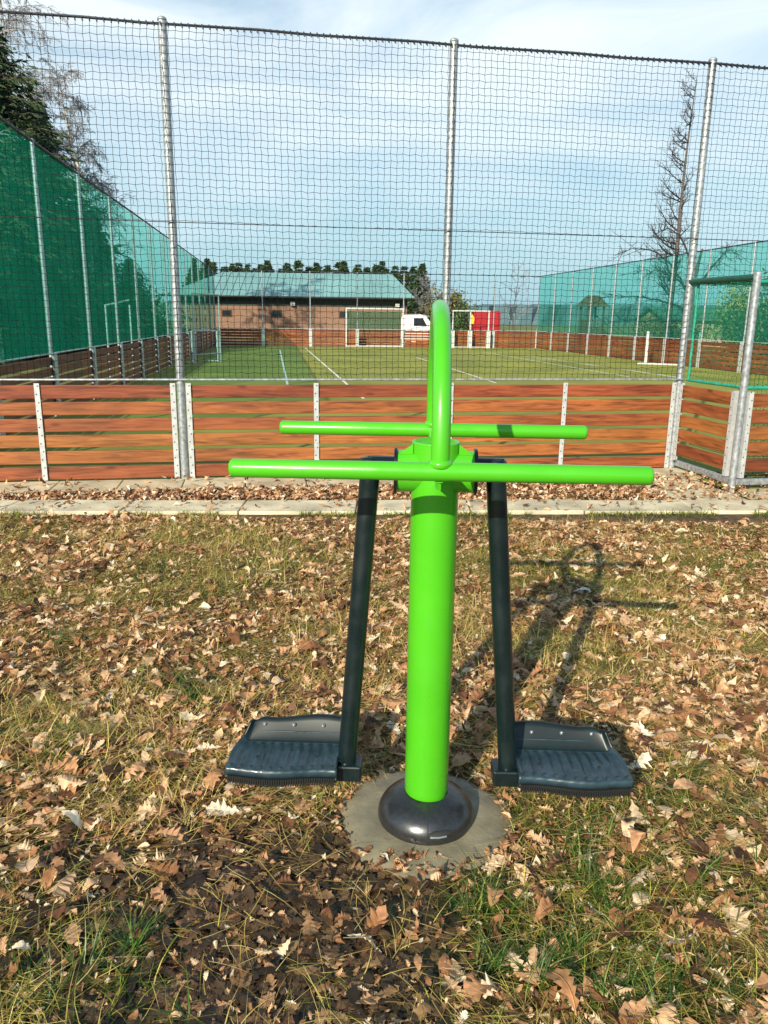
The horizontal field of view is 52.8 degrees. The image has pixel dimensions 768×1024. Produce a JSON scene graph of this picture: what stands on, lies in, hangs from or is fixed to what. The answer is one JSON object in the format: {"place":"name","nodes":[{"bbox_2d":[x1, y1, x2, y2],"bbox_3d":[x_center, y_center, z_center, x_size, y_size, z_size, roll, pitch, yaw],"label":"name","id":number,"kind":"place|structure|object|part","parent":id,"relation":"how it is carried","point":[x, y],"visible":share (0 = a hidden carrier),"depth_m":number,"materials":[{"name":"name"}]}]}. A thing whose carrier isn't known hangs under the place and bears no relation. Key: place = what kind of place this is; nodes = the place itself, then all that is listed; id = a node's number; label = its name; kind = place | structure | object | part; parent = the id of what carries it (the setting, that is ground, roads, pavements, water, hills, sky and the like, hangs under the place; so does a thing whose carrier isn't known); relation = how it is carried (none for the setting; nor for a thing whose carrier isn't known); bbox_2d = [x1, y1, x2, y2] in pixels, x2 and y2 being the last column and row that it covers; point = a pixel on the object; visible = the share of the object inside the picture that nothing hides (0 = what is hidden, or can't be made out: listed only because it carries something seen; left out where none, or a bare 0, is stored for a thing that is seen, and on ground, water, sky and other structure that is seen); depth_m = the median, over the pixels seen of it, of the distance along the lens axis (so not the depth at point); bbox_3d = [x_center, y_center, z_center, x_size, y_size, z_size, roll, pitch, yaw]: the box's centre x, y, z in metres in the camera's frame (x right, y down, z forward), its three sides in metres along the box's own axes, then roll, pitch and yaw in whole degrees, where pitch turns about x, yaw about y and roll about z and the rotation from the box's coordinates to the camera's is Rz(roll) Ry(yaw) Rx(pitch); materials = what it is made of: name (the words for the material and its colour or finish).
{"place":"outdoors","nodes":[
{"label":"outdoors","id":0,"kind":"place"},
{"bbox_2d":[0,345,208,434],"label":"lawn by forest","id":1,"kind":"structure","parent":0,"point":[22,372],"depth_m":23.52,"materials":[{"name":"green plant"}]},
{"bbox_2d":[0,334,3,363],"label":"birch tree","id":2,"kind":"object","parent":1,"relation":"on","point":[1,354],"visible":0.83,"depth_m":25.70,"materials":[{"name":"green plant"}]},
{"bbox_2d":[0,294,21,365],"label":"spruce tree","id":3,"kind":"object","parent":1,"relation":"on","point":[13,349],"visible":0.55,"depth_m":24.76,"materials":[{"name":"green plant"}]},
{"bbox_2d":[0,0,37,141],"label":"birch tree","id":4,"kind":"object","parent":1,"relation":"on","point":[11,30],"visible":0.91,"depth_m":19.34,"materials":[{"name":"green plant"}]},
{"bbox_2d":[0,194,85,360],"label":"spruce tree","id":5,"kind":"object","parent":1,"relation":"on","point":[11,315],"visible":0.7,"depth_m":28.31,"materials":[{"name":"green plant"}]},
{"bbox_2d":[0,0,85,203],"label":"birch tree","id":6,"kind":"object","parent":1,"relation":"on","point":[11,16],"visible":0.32,"depth_m":32.74,"materials":[{"name":"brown plant"}]},
{"bbox_2d":[14,98,137,352],"bbox_3d":[-15.514,-11.975,35.417,10.245,12.939,9.695,1,14,0],"label":"spruce tree","id":7,"kind":"object","parent":1,"relation":"on","point":[97,223],"visible":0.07,"depth_m":34.61,"materials":[{"name":"green plant"}]},
{"bbox_2d":[0,25,174,359],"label":"spruce tree","id":8,"kind":"object","parent":1,"relation":"on","point":[15,177],"visible":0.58,"depth_m":29.54,"materials":[{"name":"green plant"}]},
{"bbox_2d":[33,57,154,301],"bbox_3d":[-14.697,-15.264,38.749,5.947,13.790,5.381,-7,16,-29],"label":"birch tree","id":9,"kind":"object","parent":1,"relation":"on","point":[72,142],"visible":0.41,"depth_m":38.10,"materials":[{"name":"brown plant"}]},
{"bbox_2d":[56,163,139,344],"bbox_3d":[-12.852,-11.360,34.682,3.792,8.228,5.865,-6,16,-26],"label":"birch tree","id":10,"kind":"object","parent":1,"relation":"on","point":[91,222],"visible":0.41,"depth_m":34.58,"materials":[{"name":"green plant"}]},
{"bbox_2d":[57,210,164,350],"bbox_3d":[-13.901,-10.455,36.534,6.225,7.237,5.608,1,14,0],"label":"spruce tree","id":11,"kind":"object","parent":1,"relation":"on","point":[99,250],"visible":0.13,"depth_m":36.16,"materials":[{"name":"green plant"}]},
{"bbox_2d":[104,299,134,376],"bbox_3d":[-6.917,-4.520,20.246,0.660,2.044,0.060,-5,15,-22],"label":"swing frame","id":12,"kind":"object","parent":1,"relation":"on","point":[106,323],"visible":0.65,"depth_m":20.10,"materials":[{"name":"metal"}]},
{"bbox_2d":[109,279,168,342],"bbox_3d":[-17.341,-11.901,45.671,9.504,4.095,5.440,-3,15,-15],"label":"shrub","id":13,"kind":"object","parent":1,"relation":"on","point":[151,305],"visible":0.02,"depth_m":46.27,"materials":[{"name":"green plant"}]},
{"bbox_2d":[118,258,173,342],"bbox_3d":[-15.271,-11.868,45.581,5.748,6.003,5.223,10,17,34],"label":"spruce tree","id":14,"kind":"object","parent":1,"relation":"on","point":[147,325],"visible":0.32,"depth_m":45.38,"materials":[{"name":"green plant"}]},
{"bbox_2d":[127,340,401,346],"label":"path","id":15,"kind":"structure","parent":0,"point":[300,343],"depth_m":50.28,"materials":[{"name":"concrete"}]},
{"bbox_2d":[0,494,767,1023],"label":"leafy ground","id":16,"kind":"structure","parent":0,"point":[400,900],"depth_m":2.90,"materials":[{"name":"brown plant"}]},
{"bbox_2d":[0,789,588,1023],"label":"wet leaf litter","id":17,"kind":"object","parent":16,"relation":"on","point":[213,1002],"visible":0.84,"depth_m":2.06,"materials":[{"name":"brown plant"}]},
{"bbox_2d":[15,856,38,872],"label":"fallen leaf","id":18,"kind":"object","parent":17,"relation":"on","point":[28,866],"visible":1,"depth_m":2.22,"materials":[{"name":"beige plant"}]},
{"bbox_2d":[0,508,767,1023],"bbox_3d":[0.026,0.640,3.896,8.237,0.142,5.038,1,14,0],"label":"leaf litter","id":19,"kind":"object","parent":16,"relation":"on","point":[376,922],"visible":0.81,"depth_m":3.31,"materials":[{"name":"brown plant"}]},
{"bbox_2d":[178,710,204,720],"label":"fallen leaf","id":20,"kind":"object","parent":19,"relation":"on","point":[186,715],"visible":0.98,"depth_m":3.13,"materials":[{"name":"beige plant"}]},
{"bbox_2d":[639,721,655,736],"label":"fallen leaf","id":21,"kind":"object","parent":19,"relation":"on","point":[644,731],"visible":1,"depth_m":3.04,"materials":[{"name":"beige plant"}]},
{"bbox_2d":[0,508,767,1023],"bbox_3d":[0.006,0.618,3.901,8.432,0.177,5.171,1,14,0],"label":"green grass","id":22,"kind":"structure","parent":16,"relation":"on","point":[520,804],"depth_m":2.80,"materials":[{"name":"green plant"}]},
{"bbox_2d":[0,470,767,509],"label":"leaf drift","id":23,"kind":"object","parent":16,"relation":"on","point":[481,494],"visible":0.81,"depth_m":7.16,"materials":[{"name":"brown plant"}]},
{"bbox_2d":[0,505,767,517],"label":"kerb grass","id":24,"kind":"structure","parent":16,"relation":"on","point":[590,512],"depth_m":6.52,"materials":[{"name":"green plant"}]},
{"bbox_2d":[340,770,515,881],"bbox_3d":[0.144,1.012,2.562,0.600,0.041,0.600,1,14,0],"label":"concrete footing","id":25,"kind":"object","parent":16,"relation":"on","point":[361,821],"visible":0.62,"depth_m":2.47,"materials":[{"name":"grey concrete"}]},
{"bbox_2d":[331,764,518,880],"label":"edge litter","id":26,"kind":"object","parent":25,"relation":"on","point":[413,855],"visible":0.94,"depth_m":2.36,"materials":[{"name":"brown plant"}]},
{"bbox_2d":[225,300,654,845],"bbox_3d":[0.147,0.214,2.367,1.291,1.668,0.806,1,14,2],"label":"exercise machine","id":27,"kind":"object","parent":25,"relation":"on","point":[425,801],"visible":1,"depth_m":2.40,"materials":[{"name":"green paint"}]},
{"bbox_2d":[544,968,578,1014],"bbox_3d":[0.427,1.145,1.862,0.077,0.056,0.107,1,14,0],"label":"fallen leaf","id":28,"kind":"object","parent":16,"relation":"on","point":[563,979],"visible":1,"depth_m":1.85,"materials":[{"name":"brown plant"}]},
{"bbox_2d":[574,587,589,591],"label":"fallen leaf","id":29,"kind":"object","parent":16,"relation":"on","point":[583,588],"visible":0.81,"depth_m":4.59,"materials":[{"name":"grey plant"}]},
{"bbox_2d":[617,909,653,926],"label":"fallen leaf","id":30,"kind":"object","parent":16,"relation":"on","point":[629,914],"visible":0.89,"depth_m":2.10,"materials":[{"name":"brown plant"}]},
{"bbox_2d":[658,928,696,942],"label":"fallen leaf","id":31,"kind":"object","parent":16,"relation":"on","point":[670,937],"visible":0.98,"depth_m":2.03,"materials":[{"name":"beige plant"}]},
{"bbox_2d":[742,624,755,634],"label":"fallen leaf","id":32,"kind":"object","parent":16,"relation":"on","point":[744,628],"visible":0.93,"depth_m":4.10,"materials":[{"name":"beige plant"}]},
{"bbox_2d":[0,346,767,488],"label":"artificial pitch","id":33,"kind":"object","parent":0,"point":[469,365],"visible":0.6,"depth_m":21.81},
{"bbox_2d":[184,293,221,363],"bbox_3d":[-6.489,-6.520,27.436,0.732,2.388,1.692,7,15,25],"label":"practice goal","id":34,"kind":"object","parent":33,"relation":"on","point":[218,339],"visible":0.82,"depth_m":27.05,"materials":[{"name":"white paint"}]},
{"bbox_2d":[345,308,403,346],"bbox_3d":[-0.592,-10.781,45.176,3.400,2.198,1.052,-1,14,-7],"label":"football goal","id":35,"kind":"object","parent":33,"relation":"on","point":[372,339],"visible":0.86,"depth_m":45.68,"materials":[{"name":"white paint"}]},
{"bbox_2d":[238,348,674,398],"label":"pitch lines","id":36,"kind":"object","parent":33,"relation":"on","point":[285,375],"visible":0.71,"depth_m":27.09,"materials":[{"name":"white paint"}]},
{"bbox_2d":[451,310,490,347],"bbox_3d":[5.050,-10.660,45.088,2.410,2.145,0.090,-1,14,-7],"label":"goal","id":37,"kind":"object","parent":33,"relation":"on","point":[469,339],"visible":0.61,"depth_m":45.11,"materials":[{"name":"white paint"}]},
{"bbox_2d":[637,331,700,365],"bbox_3d":[11.315,-6.389,30.160,2.500,1.250,1.023,8,16,26],"label":"goal","id":38,"kind":"object","parent":33,"relation":"on","point":[646,349],"visible":0.36,"depth_m":30.13,"materials":[{"name":"white paint"}]},
{"bbox_2d":[0,468,767,500],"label":"paving","id":39,"kind":"structure","parent":0,"point":[102,485],"depth_m":7.56,"materials":[{"name":"beige gravel"}]},
{"bbox_2d":[0,0,767,305],"label":"sky","id":40,"kind":"structure","parent":0,"point":[729,31],"materials":[{"name":"blue"}]},
{"bbox_2d":[12,320,767,499],"bbox_3d":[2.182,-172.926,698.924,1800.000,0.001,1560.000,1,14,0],"label":"ground","id":41,"kind":"structure","parent":0,"point":[526,328],"depth_m":58.47,"materials":[{"name":"green plant"}]},
{"bbox_2d":[0,116,215,434],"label":"side fence","id":42,"kind":"object","parent":41,"relation":"on","point":[93,370],"visible":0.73,"depth_m":15.60,"materials":[{"name":"metal"}]},
{"bbox_2d":[143,297,173,338],"bbox_3d":[-16.036,-13.042,52.194,4.741,3.182,3.933,-1,14,-5],"label":"shrub","id":43,"kind":"object","parent":41,"relation":"on","point":[160,311],"visible":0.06,"depth_m":51.64,"materials":[{"name":"green plant"}]},
{"bbox_2d":[142,277,183,331],"bbox_3d":[-18.696,-13.883,52.830,9.746,4.440,5.121,-6,16,-25],"label":"shrub","id":44,"kind":"object","parent":41,"relation":"on","point":[159,297],"visible":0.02,"depth_m":53.59,"materials":[{"name":"green plant"}]},
{"bbox_2d":[186,258,200,284],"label":"spruce tree","id":45,"kind":"object","parent":41,"relation":"on","point":[195,276],"visible":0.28,"depth_m":82.20,"materials":[{"name":"green plant"}]},
{"bbox_2d":[199,258,214,279],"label":"spruce tree","id":46,"kind":"object","parent":41,"relation":"on","point":[206,267],"visible":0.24,"depth_m":78.85,"materials":[{"name":"green plant"}]},
{"bbox_2d":[211,262,218,274],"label":"spruce tree","id":47,"kind":"object","parent":41,"relation":"on","point":[215,267],"visible":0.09,"depth_m":82.93,"materials":[{"name":"green plant"}]},
{"bbox_2d":[220,266,227,272],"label":"spruce tree","id":48,"kind":"object","parent":41,"relation":"on","point":[225,268],"visible":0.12,"depth_m":85.46,"materials":[{"name":"green plant"}]},
{"bbox_2d":[228,263,237,271],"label":"spruce tree","id":49,"kind":"object","parent":41,"relation":"on","point":[230,267],"visible":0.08,"depth_m":80.74,"materials":[{"name":"green plant"}]},
{"bbox_2d":[235,263,244,271],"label":"spruce tree","id":50,"kind":"object","parent":41,"relation":"on","point":[238,267],"visible":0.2,"depth_m":86.68,"materials":[{"name":"green plant"}]},
{"bbox_2d":[243,264,252,271],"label":"spruce tree","id":51,"kind":"object","parent":41,"relation":"on","point":[248,266],"visible":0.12,"depth_m":86.24,"materials":[{"name":"green plant"}]},
{"bbox_2d":[256,264,263,272],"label":"spruce tree","id":52,"kind":"object","parent":41,"relation":"on","point":[259,267],"visible":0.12,"depth_m":84.47,"materials":[{"name":"green plant"}]},
{"bbox_2d":[262,260,273,272],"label":"spruce tree","id":53,"kind":"object","parent":41,"relation":"on","point":[268,267],"visible":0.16,"depth_m":81.65,"materials":[{"name":"green plant"}]},
{"bbox_2d":[281,263,290,272],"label":"spruce tree","id":54,"kind":"object","parent":41,"relation":"on","point":[286,266],"visible":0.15,"depth_m":83.17,"materials":[{"name":"green plant"}]},
{"bbox_2d":[163,272,415,341],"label":"clubhouse","id":55,"kind":"structure","parent":41,"relation":"on","point":[297,298],"depth_m":56.43,"materials":[{"name":"brick"}]},
{"bbox_2d":[222,309,231,316],"bbox_3d":[-11.421,-14.447,56.121,0.720,0.500,0.065,0,14,-2],"label":"window","id":56,"kind":"structure","parent":55,"relation":"in","point":[224,311],"depth_m":56.10,"materials":[{"name":"grey glass"}]},
{"bbox_2d":[271,310,281,316],"bbox_3d":[-7.824,-14.437,56.260,0.720,0.500,0.065,0,14,-2],"label":"window","id":57,"kind":"structure","parent":55,"relation":"in","point":[274,313],"depth_m":56.23,"materials":[{"name":"grey glass"}]},
{"bbox_2d":[339,311,348,317],"bbox_3d":[-2.927,-14.422,56.450,0.720,0.500,0.065,0,14,-2],"label":"window","id":58,"kind":"structure","parent":55,"relation":"in","point":[341,314],"depth_m":56.43,"materials":[{"name":"grey glass"}]},
{"bbox_2d":[291,260,304,272],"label":"spruce tree","id":59,"kind":"object","parent":41,"relation":"on","point":[296,268],"visible":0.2,"depth_m":81.43,"materials":[{"name":"green plant"}]},
{"bbox_2d":[311,262,321,272],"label":"spruce tree","id":60,"kind":"object","parent":41,"relation":"on","point":[316,267],"visible":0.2,"depth_m":82.49,"materials":[{"name":"green plant"}]},
{"bbox_2d":[322,265,333,273],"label":"spruce tree","id":61,"kind":"object","parent":41,"relation":"on","point":[328,269],"visible":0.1,"depth_m":85.48,"materials":[{"name":"green plant"}]},
{"bbox_2d":[332,261,340,273],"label":"spruce tree","id":62,"kind":"object","parent":41,"relation":"on","point":[337,264],"visible":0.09,"depth_m":82.26,"materials":[{"name":"green plant"}]},
{"bbox_2d":[338,265,346,273],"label":"spruce tree","id":63,"kind":"object","parent":41,"relation":"on","point":[342,268],"visible":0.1,"depth_m":81.11,"materials":[{"name":"green plant"}]},
{"bbox_2d":[338,261,348,271],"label":"spruce tree","id":64,"kind":"object","parent":41,"relation":"on","point":[342,263],"visible":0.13,"depth_m":82.08,"materials":[{"name":"green plant"}]},
{"bbox_2d":[352,264,362,273],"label":"spruce tree","id":65,"kind":"object","parent":41,"relation":"on","point":[355,269],"visible":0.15,"depth_m":84.15,"materials":[{"name":"green plant"}]},
{"bbox_2d":[363,267,370,273],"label":"spruce tree","id":66,"kind":"object","parent":41,"relation":"on","point":[368,270],"visible":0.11,"depth_m":84.82,"materials":[{"name":"green plant"}]},
{"bbox_2d":[370,264,380,273],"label":"spruce tree","id":67,"kind":"object","parent":41,"relation":"on","point":[377,270],"visible":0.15,"depth_m":81.08,"materials":[{"name":"green plant"}]},
{"bbox_2d":[212,269,540,347],"bbox_3d":[-0.201,-11.605,44.653,19.046,4.260,0.101,-1,14,-7],"label":"end fence","id":68,"kind":"object","parent":41,"relation":"on","point":[287,332],"visible":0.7,"depth_m":44.64,"materials":[{"name":"metal"}]},
{"bbox_2d":[0,10,767,480],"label":"ball fence","id":69,"kind":"object","parent":41,"relation":"on","point":[174,408],"visible":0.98,"depth_m":7.67,"materials":[{"name":"brown wood"}]},
{"bbox_2d":[673,271,767,493],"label":"goal recess","id":70,"kind":"object","parent":69,"relation":"attached to","point":[738,432],"visible":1,"depth_m":7.66,"materials":[{"name":"brown wood"}]},
{"bbox_2d":[0,499,767,514],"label":"kerb","id":71,"kind":"structure","parent":41,"relation":"on","point":[272,507],"depth_m":6.68,"materials":[{"name":"concrete"}]},
{"bbox_2d":[379,261,389,272],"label":"spruce tree","id":72,"kind":"object","parent":41,"relation":"on","point":[385,270],"visible":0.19,"depth_m":81.64,"materials":[{"name":"green plant"}]},
{"bbox_2d":[391,266,401,282],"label":"spruce tree","id":73,"kind":"object","parent":41,"relation":"on","point":[396,276],"visible":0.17,"depth_m":85.60,"materials":[{"name":"green plant"}]},
{"bbox_2d":[397,265,410,307],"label":"spruce tree","id":74,"kind":"object","parent":41,"relation":"on","point":[404,271],"visible":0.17,"depth_m":85.61,"materials":[{"name":"green plant"}]},
{"bbox_2d":[405,266,417,311],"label":"spruce tree","id":75,"kind":"object","parent":41,"relation":"on","point":[410,278],"visible":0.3,"depth_m":84.34,"materials":[{"name":"green plant"}]},
{"bbox_2d":[401,315,429,344],"bbox_3d":[2.737,-12.103,51.353,2.960,1.950,1.712,4,14,12],"label":"parked van","id":76,"kind":"object","parent":41,"relation":"on","point":[417,320],"visible":0.23,"depth_m":50.56,"materials":[{"name":"white paint"}]},
{"label":"side window","id":77,"kind":"part","parent":76,"relation":"part of","materials":[{"name":"black glass"}]},
{"bbox_2d":[407,263,433,314],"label":"spruce tree","id":78,"kind":"object","parent":41,"relation":"on","point":[421,269],"visible":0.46,"depth_m":77.68,"materials":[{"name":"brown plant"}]},
{"bbox_2d":[407,272,436,314],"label":"bare tree","id":79,"kind":"object","parent":41,"relation":"on","point":[420,302],"visible":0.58,"depth_m":57.84,"materials":[{"name":"grey plant"}]},
{"bbox_2d":[407,283,474,341],"bbox_3d":[4.464,-14.546,56.239,5.204,4.602,4.224,-6,16,-25],"label":"shrub","id":80,"kind":"object","parent":41,"relation":"on","point":[454,298],"visible":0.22,"depth_m":55.88,"materials":[{"name":"green plant"}]},
{"bbox_2d":[450,299,482,339],"bbox_3d":[5.602,-13.331,54.297,2.816,3.166,2.660,-2,14,-12],"label":"shrub","id":81,"kind":"object","parent":41,"relation":"on","point":[457,322],"visible":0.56,"depth_m":54.14,"materials":[{"name":"green plant"}]},
{"bbox_2d":[469,314,474,329],"bbox_3d":[5.510,-11.471,48.860,0.370,2.000,0.080,1,14,0],"label":"play equipment","id":82,"kind":"object","parent":41,"relation":"on","point":[472,320],"visible":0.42,"depth_m":48.67,"materials":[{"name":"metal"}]},
{"bbox_2d":[468,311,500,342],"bbox_3d":[6.784,-12.568,52.736,1.762,2.280,3.660,1,14,0],"label":"parked van","id":83,"kind":"object","parent":41,"relation":"on","point":[476,326],"visible":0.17,"depth_m":50.87,"materials":[{"name":"red paint"}]},
{"bbox_2d":[498,262,533,342],"bbox_3d":[10.120,-15.647,57.651,3.242,5.960,2.809,4,14,14],"label":"bare tree","id":84,"kind":"object","parent":41,"relation":"on","point":[513,317],"visible":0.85,"depth_m":57.26,"materials":[{"name":"grey plant"}]},
{"bbox_2d":[620,316,679,349],"bbox_3d":[17.071,-11.310,48.620,4.640,2.224,3.133,-4,15,-20],"label":"shrub","id":85,"kind":"object","parent":41,"relation":"on","point":[650,329],"visible":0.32,"depth_m":48.49,"materials":[{"name":"green plant"}]},
{"bbox_2d":[535,240,767,374],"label":"side fence","id":86,"kind":"object","parent":41,"relation":"on","point":[625,343],"visible":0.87,"depth_m":31.39,"materials":[{"name":"wood"}]},
{"bbox_2d":[588,214,749,357],"bbox_3d":[13.398,-10.611,36.364,7.758,6.609,2.743,1,14,0],"label":"bare tree","id":87,"kind":"object","parent":41,"relation":"on","point":[682,288],"visible":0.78,"depth_m":36.28,"materials":[{"name":"brown plant"}]},
{"bbox_2d":[646,67,701,355],"bbox_3d":[14.203,-14.319,37.544,2.736,13.233,3.122,1,14,0],"label":"bare tree","id":88,"kind":"object","parent":41,"relation":"on","point":[681,201],"visible":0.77,"depth_m":37.48,"materials":[{"name":"brown plant"}]},
{"bbox_2d":[635,312,722,353],"bbox_3d":[15.903,-9.861,41.590,4.987,2.824,3.028,-3,15,-16],"label":"shrub","id":89,"kind":"object","parent":41,"relation":"on","point":[676,330],"visible":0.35,"depth_m":41.33,"materials":[{"name":"green plant"}]},
{"bbox_2d":[704,269,766,366],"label":"shrub","id":90,"kind":"object","parent":41,"relation":"on","point":[732,315],"visible":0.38,"depth_m":30.19,"materials":[{"name":"green plant"}]},
{"bbox_2d":[715,263,767,365],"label":"shrub","id":91,"kind":"object","parent":41,"relation":"on","point":[764,327],"visible":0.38,"depth_m":29.14,"materials":[{"name":"green plant"}]},
{"bbox_2d":[146,301,767,325],"bbox_3d":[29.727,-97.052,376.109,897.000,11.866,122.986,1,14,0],"label":"wooded hills","id":92,"kind":"structure","parent":0,"point":[548,315],"depth_m":319.68,"materials":[{"name":"green plant"}]},
{"bbox_2d":[576,295,624,347],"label":"play tower","id":93,"kind":"structure","parent":0,"point":[582,329],"depth_m":50.59,"materials":[{"name":"green"}]},
{"bbox_2d":[634,306,766,346],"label":"house","id":94,"kind":"structure","parent":0,"point":[661,309],"depth_m":53.65,"materials":[{"name":"beige paint"}]}
]}

